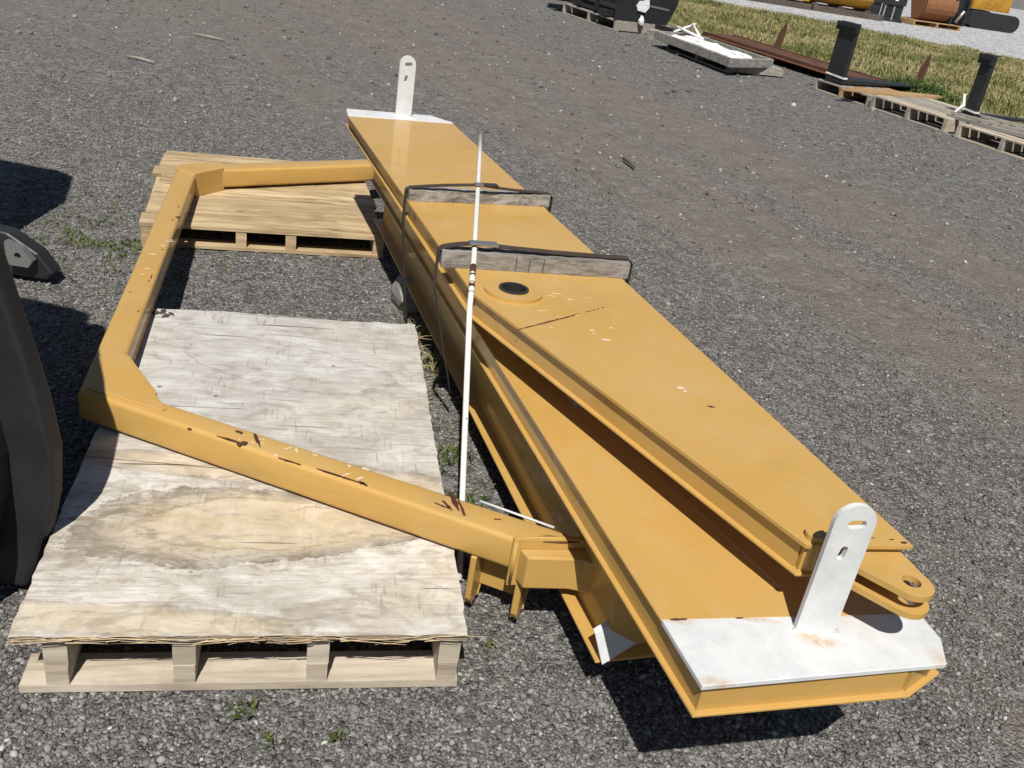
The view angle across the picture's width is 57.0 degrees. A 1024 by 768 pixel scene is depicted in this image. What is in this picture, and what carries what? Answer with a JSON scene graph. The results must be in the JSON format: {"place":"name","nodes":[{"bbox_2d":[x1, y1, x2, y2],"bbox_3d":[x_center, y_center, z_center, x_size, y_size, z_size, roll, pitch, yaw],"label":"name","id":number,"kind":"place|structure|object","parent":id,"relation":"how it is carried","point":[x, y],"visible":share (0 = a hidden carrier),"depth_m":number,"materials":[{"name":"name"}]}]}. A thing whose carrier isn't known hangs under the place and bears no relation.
{"place":"outdoors","nodes":[
{"label":"outdoors","id":0,"kind":"place"},
{"bbox_2d":[0,0,1023,767],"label":"ground","id":1,"kind":"structure","parent":0,"point":[734,116],"depth_m":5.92,"materials":[{"name":"grey gravel"}]},
{"bbox_2d":[0,224,60,278],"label":"breaker attachment","id":2,"kind":"object","parent":1,"relation":"on","point":[26,255],"visible":0.97,"depth_m":3.90,"materials":[{"name":"black metal"}]},
{"bbox_2d":[0,241,61,585],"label":"loader attachment","id":3,"kind":"object","parent":1,"relation":"on","point":[30,465],"visible":0.86,"depth_m":2.15,"materials":[{"name":"black metal"}]},
{"bbox_2d":[0,192,273,315],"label":"weed patch","id":4,"kind":"object","parent":1,"relation":"on","point":[100,243],"visible":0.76,"depth_m":4.42,"materials":[{"name":"green plant"}]},
{"bbox_2d":[126,55,154,62],"bbox_3d":[-3.208,-2.810,8.141,0.281,0.025,0.024,16,28,13],"label":"stick","id":5,"kind":"object","parent":1,"relation":"on","point":[139,58],"visible":1,"depth_m":8.13,"materials":[{"name":"grey wood"}]},
{"bbox_2d":[192,33,223,40],"bbox_3d":[-3.090,-3.534,9.586,0.351,0.025,0.024,15,27,10],"label":"stick","id":6,"kind":"object","parent":1,"relation":"on","point":[208,36],"visible":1,"depth_m":9.58,"materials":[{"name":"grey wood"}]},
{"bbox_2d":[217,692,258,730],"bbox_3d":[-0.605,0.729,2.086,0.138,0.054,0.084,-8,32,-31],"label":"weed","id":7,"kind":"object","parent":1,"relation":"on","point":[239,716],"visible":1,"depth_m":2.11,"materials":[{"name":"green plant"}]},
{"bbox_2d":[19,640,461,692],"bbox_3d":[-0.733,0.246,2.865,0.975,0.156,1.660,3,28,-12],"label":"wooden pallet","id":8,"kind":"object","parent":1,"relation":"on","point":[54,667],"visible":0.32,"depth_m":2.19,"materials":[{"name":"brown wood"}]},
{"bbox_2d":[8,308,481,644],"bbox_3d":[-0.692,0.164,2.845,1.054,0.032,1.747,3,28,-12],"label":"plywood sheet","id":9,"kind":"object","parent":8,"relation":"on","point":[149,542],"visible":0.91,"depth_m":2.45,"materials":[{"name":"brown wood"}]},
{"bbox_2d":[152,309,173,317],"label":"dry leaves","id":10,"kind":"object","parent":9,"relation":"on","point":[162,311],"visible":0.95,"depth_m":3.44,"materials":[{"name":"brown plant"}]},
{"bbox_2d":[78,159,592,619],"bbox_3d":[-0.895,-0.374,3.844,1.326,0.268,3.908,0,28,-17],"label":"steel yoke","id":11,"kind":"object","parent":8,"relation":"on","point":[518,558],"visible":0.94,"depth_m":2.59,"materials":[{"name":"yellow paint"}]},
{"bbox_2d":[373,204,654,663],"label":"lifting beam","id":12,"kind":"structure","parent":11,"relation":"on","point":[607,627],"depth_m":2.85,"materials":[{"name":"yellow metal"}]},
{"bbox_2d":[370,170,946,717],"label":"lifting beam","id":13,"kind":"structure","parent":12,"relation":"on","point":[726,616],"depth_m":1.97,"materials":[{"name":"yellow metal"}]},
{"bbox_2d":[566,394,581,407],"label":"timber block","id":14,"kind":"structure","parent":13,"relation":"on","point":[576,404],"depth_m":2.62,"materials":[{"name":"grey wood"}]},
{"bbox_2d":[345,55,934,619],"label":"lifting beam","id":15,"kind":"structure","parent":14,"relation":"on","point":[629,365],"depth_m":2.50,"materials":[{"name":"yellow metal"}]},
{"bbox_2d":[406,185,550,206],"bbox_3d":[-0.127,-0.724,3.622,0.566,0.044,0.066,-2,29,-21],"label":"timber batten","id":16,"kind":"object","parent":15,"relation":"on","point":[460,195],"visible":0.91,"depth_m":3.60,"materials":[{"name":"grey wood"}]},
{"bbox_2d":[402,182,552,321],"bbox_3d":[-0.157,-0.502,3.734,0.592,0.617,0.111,2,28,-14],"label":"lashing strap","id":17,"kind":"object","parent":16,"relation":"attached to","point":[487,185],"visible":0.83,"depth_m":3.58,"materials":[{"name":"black fabric"}]},
{"bbox_2d":[439,246,630,278],"bbox_3d":[0.077,-0.394,3.034,0.623,0.055,0.062,2,28,-14],"label":"timber batten","id":18,"kind":"object","parent":15,"relation":"on","point":[498,259],"visible":0.9,"depth_m":3.01,"materials":[{"name":"grey wood"}]},
{"bbox_2d":[433,240,632,393],"bbox_3d":[0.029,-0.203,3.212,0.651,0.617,0.180,1,28,-15],"label":"lashing strap","id":19,"kind":"object","parent":18,"relation":"attached to","point":[490,244],"visible":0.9,"depth_m":3.02,"materials":[{"name":"black fabric"}]},
{"bbox_2d":[139,150,383,258],"bbox_3d":[-1.352,-1.003,5.144,1.182,0.113,1.290,1,28,-16],"label":"wooden pallet","id":20,"kind":"object","parent":1,"relation":"on","point":[289,212],"visible":0.77,"depth_m":4.82,"materials":[{"name":"brown wood"}]},
{"bbox_2d":[259,727,278,749],"bbox_3d":[-0.536,0.769,2.052,0.056,0.033,0.079,9,27,0],"label":"weed","id":21,"kind":"object","parent":1,"relation":"on","point":[267,737],"visible":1,"depth_m":2.05,"materials":[{"name":"green plant"}]},
{"bbox_2d":[325,727,344,742],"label":"weed","id":22,"kind":"object","parent":1,"relation":"on","point":[332,737],"visible":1,"depth_m":2.08,"materials":[{"name":"green plant"}]},
{"bbox_2d":[391,275,417,312],"bbox_3d":[-0.470,-0.412,4.274,0.132,0.161,0.209,-4,30,-24],"label":"concrete chunk","id":23,"kind":"object","parent":1,"relation":"on","point":[397,293],"visible":0.61,"depth_m":4.22,"materials":[{"name":"grey concrete"}]},
{"bbox_2d":[386,309,435,347],"bbox_3d":[-0.411,-0.213,3.929,0.278,0.097,0.389,9,27,0],"label":"weed","id":24,"kind":"object","parent":1,"relation":"on","point":[426,331],"visible":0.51,"depth_m":4.00,"materials":[{"name":"green plant"}]},
{"bbox_2d":[419,346,449,381],"bbox_3d":[-0.306,-0.092,3.740,0.297,0.086,0.188,21,29,22],"label":"weed","id":25,"kind":"object","parent":1,"relation":"on","point":[431,365],"visible":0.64,"depth_m":3.74,"materials":[{"name":"beige plant"}]},
{"bbox_2d":[398,307,499,495],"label":"ground litter","id":26,"kind":"object","parent":1,"relation":"on","point":[415,315],"visible":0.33,"depth_m":3.51,"materials":[{"name":"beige plant"}]},
{"bbox_2d":[436,439,474,472],"bbox_3d":[-0.196,0.232,3.185,0.250,0.050,0.173,-15,36,-39],"label":"weed","id":27,"kind":"object","parent":1,"relation":"on","point":[456,448],"visible":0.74,"depth_m":3.19,"materials":[{"name":"green plant"}]},
{"bbox_2d":[446,484,490,507],"bbox_3d":[-0.155,0.369,2.938,0.212,0.044,0.161,-11,33,-34],"label":"weed","id":28,"kind":"object","parent":1,"relation":"on","point":[470,497],"visible":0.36,"depth_m":2.98,"materials":[{"name":"green plant"}]},
{"bbox_2d":[457,134,482,579],"bbox_3d":[-0.168,-0.303,3.481,0.064,0.722,2.320,6,27,-6],"label":"steel rod","id":29,"kind":"object","parent":1,"relation":"on","point":[465,417],"visible":0.96,"depth_m":2.74,"materials":[{"name":"white paint"}]},
{"bbox_2d":[480,638,505,650],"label":"weed","id":30,"kind":"object","parent":1,"relation":"on","point":[488,644],"visible":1,"depth_m":2.42,"materials":[{"name":"green plant"}]},
{"bbox_2d":[562,3,671,33],"bbox_3d":[1.826,-6.454,16.677,1.150,0.171,1.853,-5,30,-26],"label":"wooden pallet","id":31,"kind":"object","parent":1,"relation":"on","point":[590,14],"visible":0.59,"depth_m":16.27,"materials":[{"name":"grey wood"}]},
{"bbox_2d":[558,0,678,25],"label":"bucket attachment","id":32,"kind":"object","parent":31,"relation":"on","point":[660,12],"visible":0.99,"depth_m":15.93,"materials":[{"name":"black metal"}]},
{"bbox_2d":[638,15,643,24],"bbox_3d":[2.171,-6.103,15.814,0.108,0.153,0.097,9,27,0],"label":"plastic scrap","id":33,"kind":"object","parent":31,"relation":"on","point":[641,21],"visible":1,"depth_m":15.78,"materials":[{"name":"white plastic"}]},
{"bbox_2d":[654,24,686,32],"bbox_3d":[2.925,-5.766,15.631,0.372,0.130,1.625,-8,31,-30],"label":"steel bar","id":34,"kind":"object","parent":31,"relation":"on","point":[661,27],"visible":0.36,"depth_m":15.85,"materials":[{"name":"black paint"}]},
{"bbox_2d":[622,157,635,167],"bbox_3d":[0.912,-1.733,7.357,0.024,0.025,0.261,0,28,-17],"label":"stick","id":35,"kind":"object","parent":1,"relation":"on","point":[629,162],"visible":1,"depth_m":7.33,"materials":[{"name":"brown wood"}]},
{"bbox_2d":[646,29,661,41],"bbox_3d":[2.384,-5.734,15.495,0.179,0.156,0.323,-14,35,-38],"label":"timber offcut","id":36,"kind":"object","parent":1,"relation":"on","point":[650,33],"visible":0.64,"depth_m":15.49,"materials":[{"name":"grey wood"}]},
{"bbox_2d":[667,44,783,77],"bbox_3d":[3.137,-4.825,13.984,0.950,0.121,1.753,-2,29,-22],"label":"wooden pallet","id":37,"kind":"object","parent":1,"relation":"on","point":[774,71],"visible":0.34,"depth_m":13.38,"materials":[{"name":"grey wood"}]},
{"bbox_2d":[654,31,773,67],"bbox_3d":[2.933,-4.935,13.885,0.951,0.120,2.438,-3,29,-23],"label":"timber tray","id":38,"kind":"object","parent":37,"relation":"on","point":[757,61],"visible":0.75,"depth_m":13.44,"materials":[{"name":"grey wood"}]},
{"bbox_2d":[673,23,696,32],"bbox_3d":[2.694,-5.553,14.694,0.426,0.175,0.036,-8,32,-30],"label":"plastic strip","id":39,"kind":"object","parent":38,"relation":"on","point":[685,27],"visible":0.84,"depth_m":14.68,"materials":[{"name":"white plastic"}]},
{"bbox_2d":[671,34,751,57],"bbox_3d":[2.912,-4.964,13.870,0.632,0.083,1.942,-3,30,-23],"label":"plastic sheet","id":40,"kind":"object","parent":38,"relation":"in","point":[716,47],"visible":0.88,"depth_m":13.76,"materials":[{"name":"white plastic"}]},
{"bbox_2d":[677,25,703,39],"bbox_3d":[2.690,-5.296,14.207,0.477,0.125,0.036,25,31,27],"label":"plastic strip","id":41,"kind":"object","parent":40,"relation":"on","point":[692,33],"visible":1,"depth_m":14.19,"materials":[{"name":"white plastic"}]},
{"bbox_2d":[692,23,700,35],"bbox_3d":[2.854,-5.465,14.573,0.036,0.178,0.383,0,28,-17],"label":"plastic strip","id":42,"kind":"object","parent":40,"relation":"on","point":[695,28],"visible":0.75,"depth_m":14.57,"materials":[{"name":"white plastic"}]},
{"bbox_2d":[812,78,896,106],"bbox_3d":[4.833,-3.908,12.720,1.100,0.141,1.053,-5,30,-26],"label":"wooden pallet","id":43,"kind":"object","parent":1,"relation":"on","point":[819,84],"visible":0.3,"depth_m":12.65,"materials":[{"name":"grey wood"}]},
{"bbox_2d":[825,20,914,87],"bbox_3d":[5.004,-4.487,12.868,1.640,0.760,0.336,-9,32,-31],"label":"pallet fork","id":44,"kind":"object","parent":43,"relation":"on","point":[843,52],"visible":1,"depth_m":12.50,"materials":[{"name":"black metal"}]},
{"bbox_2d":[838,88,924,98],"bbox_3d":[4.855,-3.786,12.308,1.300,0.022,0.085,1,28,-15],"label":"loose board","id":45,"kind":"object","parent":43,"relation":"on","point":[863,91],"visible":0.71,"depth_m":12.24,"materials":[{"name":"orange wood"}]},
{"bbox_2d":[846,87,932,98],"bbox_3d":[4.995,-3.836,12.450,1.300,0.022,0.085,0,28,-17],"label":"loose board","id":46,"kind":"object","parent":43,"relation":"on","point":[892,93],"visible":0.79,"depth_m":12.45,"materials":[{"name":"orange wood"}]},
{"bbox_2d":[854,87,937,98],"bbox_3d":[5.135,-3.887,12.593,1.300,0.022,0.085,0,28,-18],"label":"loose board","id":47,"kind":"object","parent":43,"relation":"on","point":[933,97],"visible":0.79,"depth_m":12.61,"materials":[{"name":"orange wood"}]},
{"bbox_2d":[861,87,941,97],"bbox_3d":[5.275,-3.937,12.736,1.300,0.022,0.085,-1,29,-20],"label":"loose board","id":48,"kind":"object","parent":43,"relation":"on","point":[938,96],"visible":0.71,"depth_m":12.75,"materials":[{"name":"orange wood"}]},
{"bbox_2d":[869,95,1008,132],"bbox_3d":[5.325,-3.367,11.791,1.100,0.171,1.223,-5,30,-26],"label":"wooden pallet","id":49,"kind":"object","parent":1,"relation":"on","point":[932,110],"visible":0.69,"depth_m":11.71,"materials":[{"name":"grey wood"}]},
{"bbox_2d":[954,94,965,111],"bbox_3d":[5.379,-3.369,11.330,0.152,0.242,0.092,-4,30,-24],"label":"plastic strip","id":50,"kind":"object","parent":49,"relation":"on","point":[963,103],"visible":1,"depth_m":11.32,"materials":[{"name":"white plastic"}]},
{"bbox_2d":[963,53,1023,121],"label":"pallet fork","id":51,"kind":"object","parent":49,"relation":"on","point":[987,61],"visible":0.8,"depth_m":11.26,"materials":[{"name":"black metal"}]},
{"bbox_2d":[954,123,1023,160],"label":"wooden pallet","id":52,"kind":"object","parent":1,"relation":"on","point":[1010,143],"visible":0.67,"depth_m":10.67,"materials":[{"name":"brown wood"}]},
{"bbox_2d":[946,114,1023,137],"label":"board","id":53,"kind":"object","parent":52,"relation":"on","point":[987,126],"visible":1,"depth_m":10.84,"materials":[{"name":"grey wood"}]},
{"bbox_2d":[951,111,1023,132],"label":"board","id":54,"kind":"object","parent":52,"relation":"on","point":[988,122],"visible":1,"depth_m":10.99,"materials":[{"name":"grey wood"}]},
{"bbox_2d":[959,109,1023,127],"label":"board","id":55,"kind":"object","parent":52,"relation":"on","point":[1001,120],"visible":0.67,"depth_m":11.26,"materials":[{"name":"grey wood"}]},
{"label":"timber bearer","id":56,"kind":"object","parent":1,"relation":"on","visible":0},
{"bbox_2d":[702,31,889,86],"bbox_3d":[4.423,-5.173,14.926,0.705,0.075,4.007,-5,30,-26],"label":"steel channel","id":57,"kind":"object","parent":56,"relation":"on","point":[807,62],"visible":0.64,"depth_m":15.01,"materials":[{"name":"brown metal"}]},
{"bbox_2d":[667,0,1023,126],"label":"grass verge","id":58,"kind":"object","parent":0,"point":[794,37],"depth_m":19.60,"materials":[{"name":"plant"}]},
{"bbox_2d":[774,22,787,47],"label":"stalk","id":59,"kind":"object","parent":58,"relation":"on","point":[780,37],"visible":0.71,"depth_m":16.63,"materials":[{"name":"brown plant"}]},
{"bbox_2d":[765,56,797,65],"bbox_3d":[4.375,-5.149,15.047,0.800,0.089,0.140,-5,30,-26],"label":"timber bearer","id":60,"kind":"object","parent":58,"relation":"on","point":[778,61],"visible":0.21,"depth_m":14.92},
{"bbox_2d":[870,74,961,106],"bbox_3d":[5.957,-4.394,13.827,2.063,0.321,3.248,9,27,0],"label":"leafy weed","id":61,"kind":"object","parent":58,"relation":"on","point":[922,86],"visible":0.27,"depth_m":13.50,"materials":[{"name":"green plant"}]},
{"bbox_2d":[916,53,931,80],"bbox_3d":[6.335,-4.813,14.584,0.222,0.599,0.024,-8,32,-30],"label":"dried weed seed stalk","id":62,"kind":"object","parent":58,"relation":"on","point":[923,69],"visible":0.71,"depth_m":14.55,"materials":[{"name":"brown plant"}]},
{"bbox_2d":[713,0,1023,59],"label":"gravel road","id":63,"kind":"structure","parent":0,"point":[1000,43],"depth_m":27.90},
{"bbox_2d":[749,0,883,20],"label":"timber skid","id":64,"kind":"object","parent":63,"relation":"on","point":[837,9],"visible":0.92,"depth_m":29.12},
{"bbox_2d":[809,0,873,9],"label":"digger bucket","id":65,"kind":"object","parent":64,"relation":"on","point":[863,4],"visible":0.95,"depth_m":29.15,"materials":[{"name":"yellow metal"}]},
{"bbox_2d":[867,0,907,22],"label":"coupler attachment","id":66,"kind":"object","parent":63,"relation":"on","point":[891,10],"visible":0.74,"depth_m":29.84,"materials":[{"name":"black metal"}]},
{"bbox_2d":[900,16,960,30],"bbox_3d":[13.477,-11.798,30.774,1.953,0.151,1.200,-2,29,-21],"label":"wooden pallet","id":67,"kind":"object","parent":63,"relation":"on","point":[912,21],"visible":0.66,"depth_m":30.49,"materials":[{"name":"orange wood"}]},
{"bbox_2d":[911,0,958,21],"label":"digger bucket","id":68,"kind":"object","parent":67,"relation":"on","point":[937,10],"visible":1,"depth_m":30.20,"materials":[{"name":"orange metal"}]},
{"bbox_2d":[940,0,971,26],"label":"quick hitch","id":69,"kind":"object","parent":67,"relation":"on","point":[959,18],"visible":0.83,"depth_m":30.54,"materials":[{"name":"black metal"}]},
{"bbox_2d":[964,0,1019,32],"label":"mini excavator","id":70,"kind":"object","parent":63,"relation":"on","point":[978,18],"visible":0.7,"depth_m":34.00,"materials":[{"name":"black metal"}]}
]}

